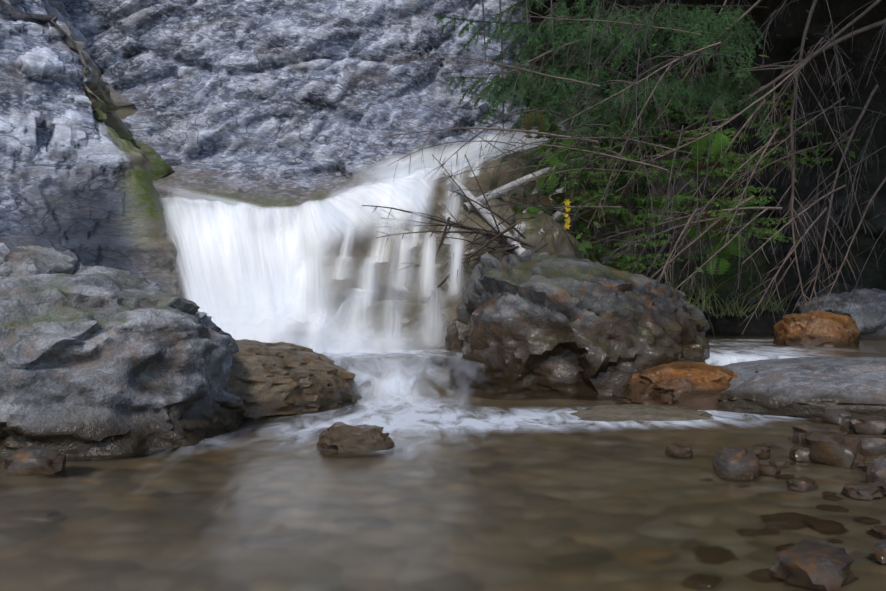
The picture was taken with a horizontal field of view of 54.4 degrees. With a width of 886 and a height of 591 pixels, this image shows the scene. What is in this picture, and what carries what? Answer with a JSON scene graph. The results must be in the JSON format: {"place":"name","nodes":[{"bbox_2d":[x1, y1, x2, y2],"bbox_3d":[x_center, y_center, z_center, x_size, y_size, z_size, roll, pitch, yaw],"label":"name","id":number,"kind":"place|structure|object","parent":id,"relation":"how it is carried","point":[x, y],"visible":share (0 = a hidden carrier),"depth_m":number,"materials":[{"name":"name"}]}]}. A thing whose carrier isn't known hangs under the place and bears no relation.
{"place":"outdoors","nodes":[
{"label":"outdoors","id":0,"kind":"place"},
{"bbox_2d":[61,0,584,213],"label":"cliff","id":1,"kind":"structure","parent":0,"point":[277,103],"depth_m":4.79,"materials":[{"name":"grey stone"}]},
{"bbox_2d":[160,127,641,331],"bbox_3d":[-0.416,-0.348,4.266,3.000,1.359,1.596,0,0,-1],"label":"rock ledge","id":2,"kind":"object","parent":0,"point":[499,178],"visible":0.08,"depth_m":4.09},
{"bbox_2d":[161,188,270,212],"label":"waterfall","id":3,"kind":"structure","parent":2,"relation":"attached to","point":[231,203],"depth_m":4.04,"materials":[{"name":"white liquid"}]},
{"bbox_2d":[268,182,356,341],"bbox_3d":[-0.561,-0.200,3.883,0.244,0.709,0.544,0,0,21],"label":"waterfall","id":4,"kind":"structure","parent":2,"relation":"attached to","point":[302,273],"depth_m":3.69,"materials":[{"name":"white liquid"}]},
{"bbox_2d":[300,180,373,350],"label":"waterfall","id":5,"kind":"structure","parent":2,"relation":"attached to","point":[344,252],"depth_m":3.48,"materials":[{"name":"white liquid"}]},
{"bbox_2d":[323,181,385,321],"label":"waterfall","id":6,"kind":"structure","parent":2,"relation":"attached to","point":[341,261],"depth_m":3.72,"materials":[{"name":"white liquid"}]},
{"bbox_2d":[338,177,410,349],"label":"waterfall","id":7,"kind":"structure","parent":2,"relation":"attached to","point":[381,241],"depth_m":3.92,"materials":[{"name":"white liquid"}]},
{"bbox_2d":[375,172,436,350],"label":"waterfall","id":8,"kind":"structure","parent":2,"relation":"attached to","point":[414,243],"depth_m":3.54,"materials":[{"name":"white liquid"}]},
{"bbox_2d":[382,171,444,289],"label":"waterfall","id":9,"kind":"structure","parent":2,"relation":"attached to","point":[403,250],"depth_m":3.79,"materials":[{"name":"white liquid"}]},
{"bbox_2d":[415,165,466,300],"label":"waterfall","id":10,"kind":"structure","parent":2,"relation":"attached to","point":[429,257],"depth_m":3.78,"materials":[{"name":"white liquid"}]},
{"bbox_2d":[362,155,547,303],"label":"twigs","id":11,"kind":"object","parent":2,"relation":"attached to","point":[493,237],"visible":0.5,"depth_m":3.90,"materials":[{"name":"brown wood"}]},
{"bbox_2d":[351,122,567,188],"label":"water","id":12,"kind":"structure","parent":2,"relation":"attached to","point":[382,181],"depth_m":4.37,"materials":[{"name":"white liquid"}]},
{"bbox_2d":[412,161,474,348],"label":"waterfall","id":13,"kind":"structure","parent":12,"relation":"attached to","point":[454,213],"depth_m":3.54,"materials":[{"name":"white liquid"}]},
{"bbox_2d":[444,157,485,300],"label":"waterfall","id":14,"kind":"structure","parent":2,"relation":"attached to","point":[457,250],"depth_m":3.80,"materials":[{"name":"white liquid"}]},
{"bbox_2d":[443,158,591,255],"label":"fallen sticks","id":15,"kind":"object","parent":2,"relation":"on","point":[490,220],"visible":0.33,"depth_m":4.15,"materials":[{"name":"grey wood"}]},
{"bbox_2d":[512,212,583,258],"bbox_3d":[0.393,-0.076,4.302,0.634,0.745,0.544,0,0,-1],"label":"rock","id":16,"kind":"object","parent":2,"relation":"attached to","point":[550,222],"visible":0.19,"depth_m":4.14,"materials":[{"name":"stone"}]},
{"bbox_2d":[563,199,570,228],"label":"flower petals","id":17,"kind":"object","parent":16,"relation":"on","point":[567,209],"visible":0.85,"depth_m":4.20,"materials":[{"name":"yellow plant"}]},
{"bbox_2d":[566,228,587,238],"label":"leaves","id":18,"kind":"object","parent":16,"relation":"on","point":[578,236],"visible":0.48,"depth_m":4.23,"materials":[{"name":"green plant"}]},
{"bbox_2d":[432,0,831,269],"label":"spruce","id":19,"kind":"object","parent":2,"relation":"attached to","point":[577,73],"depth_m":4.38,"materials":[{"name":"green plant"}]},
{"bbox_2d":[521,72,832,269],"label":"sapling needles","id":20,"kind":"object","parent":19,"relation":"attached to","point":[641,212],"visible":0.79,"depth_m":4.30,"materials":[{"name":"green plant"}]},
{"bbox_2d":[520,108,740,276],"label":"leaves","id":21,"kind":"object","parent":20,"relation":"attached to","point":[546,200],"visible":0.58,"depth_m":4.26,"materials":[{"name":"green plant"}]},
{"bbox_2d":[573,243,801,317],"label":"grass","id":22,"kind":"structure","parent":2,"relation":"on","point":[696,301],"depth_m":4.28,"materials":[{"name":"plant"}]},
{"bbox_2d":[390,242,471,310],"bbox_3d":[-0.044,-0.024,3.992,0.478,0.452,0.434,0,0,-1],"label":"rock","id":23,"kind":"object","parent":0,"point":[445,253],"visible":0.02,"depth_m":3.81,"materials":[{"name":"grey stone"}]},
{"bbox_2d":[0,332,885,590],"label":"water","id":24,"kind":"structure","parent":0,"point":[479,477],"depth_m":1.46,"materials":[{"name":"brown liquid"}]},
{"bbox_2d":[181,255,346,342],"bbox_3d":[-0.750,0.032,3.550,0.700,0.420,0.061,0,0,-1],"label":"splash","id":25,"kind":"object","parent":24,"relation":"on","point":[255,305],"visible":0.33,"depth_m":3.52,"materials":[{"name":"white liquid"}]},
{"bbox_2d":[194,299,364,341],"bbox_3d":[-0.662,0.122,3.655,1.100,0.240,0.096,0,0,-1],"label":"splash","id":26,"kind":"object","parent":24,"relation":"on","point":[264,320],"depth_m":3.61,"materials":[{"name":"white liquid"}]},
{"bbox_2d":[217,311,377,349],"bbox_3d":[-0.500,0.152,3.563,1.000,0.180,0.087,0,0,-1],"label":"splash","id":27,"kind":"object","parent":24,"relation":"on","point":[322,330],"depth_m":3.53,"materials":[{"name":"white liquid"}]},
{"bbox_2d":[160,168,439,351],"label":"waterfall","id":28,"kind":"object","parent":24,"relation":"on","point":[278,239],"visible":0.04,"depth_m":3.83,"materials":[{"name":"white liquid"}]},
{"bbox_2d":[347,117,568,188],"bbox_3d":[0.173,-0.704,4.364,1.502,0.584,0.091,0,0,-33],"label":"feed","id":29,"kind":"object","parent":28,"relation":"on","point":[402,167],"visible":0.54,"depth_m":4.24},
{"bbox_2d":[159,235,448,344],"bbox_3d":[-0.601,-0.008,3.588,1.300,0.500,0.113,0,0,-1],"label":"splash","id":30,"kind":"object","parent":24,"relation":"on","point":[319,266],"visible":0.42,"depth_m":3.54,"materials":[{"name":"white liquid"}]},
{"bbox_2d":[201,296,454,351],"bbox_3d":[-0.547,0.122,3.431,1.250,0.240,0.108,0,0,-1],"label":"splash","id":31,"kind":"object","parent":24,"relation":"on","point":[282,338],"visible":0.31,"depth_m":3.38,"materials":[{"name":"white liquid"}]},
{"bbox_2d":[245,324,451,352],"bbox_3d":[-0.395,0.172,3.350,0.900,0.140,0.078,0,0,-1],"label":"splash","id":32,"kind":"object","parent":24,"relation":"on","point":[355,343],"visible":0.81,"depth_m":3.32,"materials":[{"name":"white liquid"}]},
{"bbox_2d":[284,324,443,350],"bbox_3d":[-0.298,0.177,3.476,0.800,0.130,0.069,0,0,-1],"label":"splash","id":33,"kind":"object","parent":24,"relation":"on","point":[379,339],"depth_m":3.45,"materials":[{"name":"white liquid"}]},
{"bbox_2d":[355,357,441,402],"bbox_3d":[-0.154,0.279,2.901,0.321,0.122,0.386,0,0,-1],"label":"water spray","id":34,"kind":"object","parent":24,"relation":"on","point":[388,381],"visible":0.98,"depth_m":2.85,"materials":[{"name":"white liquid"}]},
{"bbox_2d":[706,353,761,365],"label":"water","id":35,"kind":"structure","parent":24,"relation":"on","point":[733,359],"depth_m":3.10,"materials":[{"name":"white liquid"}]},
{"bbox_2d":[367,0,885,342],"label":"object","id":36,"kind":"object","parent":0,"point":[827,45],"depth_m":4.09,"materials":[{"name":"green plant"}]},
{"bbox_2d":[511,10,868,286],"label":"herb leaves","id":37,"kind":"object","parent":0,"point":[733,245],"visible":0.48,"depth_m":4.28,"materials":[{"name":"green plant"}]},
{"bbox_2d":[520,0,885,332],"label":"bank","id":38,"kind":"structure","parent":0,"point":[787,42],"depth_m":5.67,"materials":[{"name":"soil"}]},
{"bbox_2d":[878,454,885,460],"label":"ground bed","id":39,"kind":"object","parent":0,"point":[882,457],"depth_m":1.85,"materials":[{"name":"grey stone"}]},
{"bbox_2d":[0,243,83,276],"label":"boulder","id":40,"kind":"object","parent":39,"relation":"on","point":[23,261],"visible":0.08,"depth_m":3.12,"materials":[{"name":"grey stone"}]},
{"bbox_2d":[0,0,188,299],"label":"buttress","id":41,"kind":"structure","parent":39,"relation":"on","point":[81,168],"depth_m":3.74,"materials":[{"name":"grey stone"}]},
{"bbox_2d":[0,266,245,456],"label":"boulder","id":42,"kind":"object","parent":39,"relation":"on","point":[98,360],"visible":0.88,"depth_m":2.00,"materials":[{"name":"grey stone"}]},
{"bbox_2d":[228,339,362,418],"bbox_3d":[-0.767,0.315,2.761,1.032,0.365,0.720,0,0,-17],"label":"brown boulder","id":43,"kind":"object","parent":39,"relation":"on","point":[275,379],"visible":0.33,"depth_m":2.58,"materials":[{"name":"brown stone"}]},
{"bbox_2d":[270,321,345,350],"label":"rock","id":44,"kind":"object","parent":39,"relation":"on","point":[302,336],"depth_m":3.51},
{"bbox_2d":[304,266,373,315],"bbox_3d":[-0.447,0.078,3.895,0.466,0.446,0.449,0,0,-1],"label":"rock","id":45,"kind":"object","parent":39,"relation":"on","point":[330,275],"depth_m":3.75,"materials":[{"name":"grey stone"}]},
{"bbox_2d":[316,422,394,451],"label":"rock","id":46,"kind":"object","parent":39,"relation":"on","point":[341,437],"visible":0.46,"depth_m":1.97,"materials":[{"name":"brown stone"}]},
{"bbox_2d":[341,300,450,349],"bbox_3d":[-0.188,0.233,3.697,0.555,0.429,0.438,0,0,-1],"label":"rock","id":47,"kind":"object","parent":39,"relation":"on","point":[412,310],"depth_m":3.55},
{"bbox_2d":[3,409,885,590],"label":"pebbles","id":48,"kind":"object","parent":39,"relation":"on","point":[815,565],"visible":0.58,"depth_m":1.69,"materials":[{"name":"brown stone"}]},
{"bbox_2d":[444,249,709,396],"bbox_3d":[0.515,0.249,3.449,1.176,0.857,1.036,0,0,-1],"label":"boulder","id":49,"kind":"object","parent":39,"relation":"on","point":[598,327],"visible":0.44,"depth_m":3.08,"materials":[{"name":"grey stone"}]},
{"bbox_2d":[570,404,713,421],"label":"rock","id":50,"kind":"object","parent":39,"relation":"on","point":[625,412],"visible":0.29,"depth_m":2.47,"materials":[{"name":"grey stone"}]},
{"bbox_2d":[625,361,737,409],"bbox_3d":[0.798,0.322,2.815,0.459,0.203,0.370,0,0,-1],"label":"orange rock","id":51,"kind":"object","parent":39,"relation":"on","point":[697,385],"visible":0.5,"depth_m":2.70,"materials":[{"name":"orange stone"}]},
{"bbox_2d":[715,357,885,418],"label":"rock slab","id":52,"kind":"object","parent":39,"relation":"on","point":[810,387],"visible":0.56,"depth_m":2.56,"materials":[{"name":"grey stone"}]},
{"bbox_2d":[772,311,860,346],"bbox_3d":[1.668,0.200,3.883,0.388,0.260,0.317,0,0,-1],"label":"orange rock","id":53,"kind":"object","parent":39,"relation":"on","point":[822,328],"visible":0.62,"depth_m":3.79,"materials":[{"name":"orange stone"}]},
{"bbox_2d":[795,288,885,338],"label":"rock","id":54,"kind":"object","parent":39,"relation":"on","point":[870,305],"visible":0.5,"depth_m":4.45,"materials":[{"name":"grey stone"}]}
]}

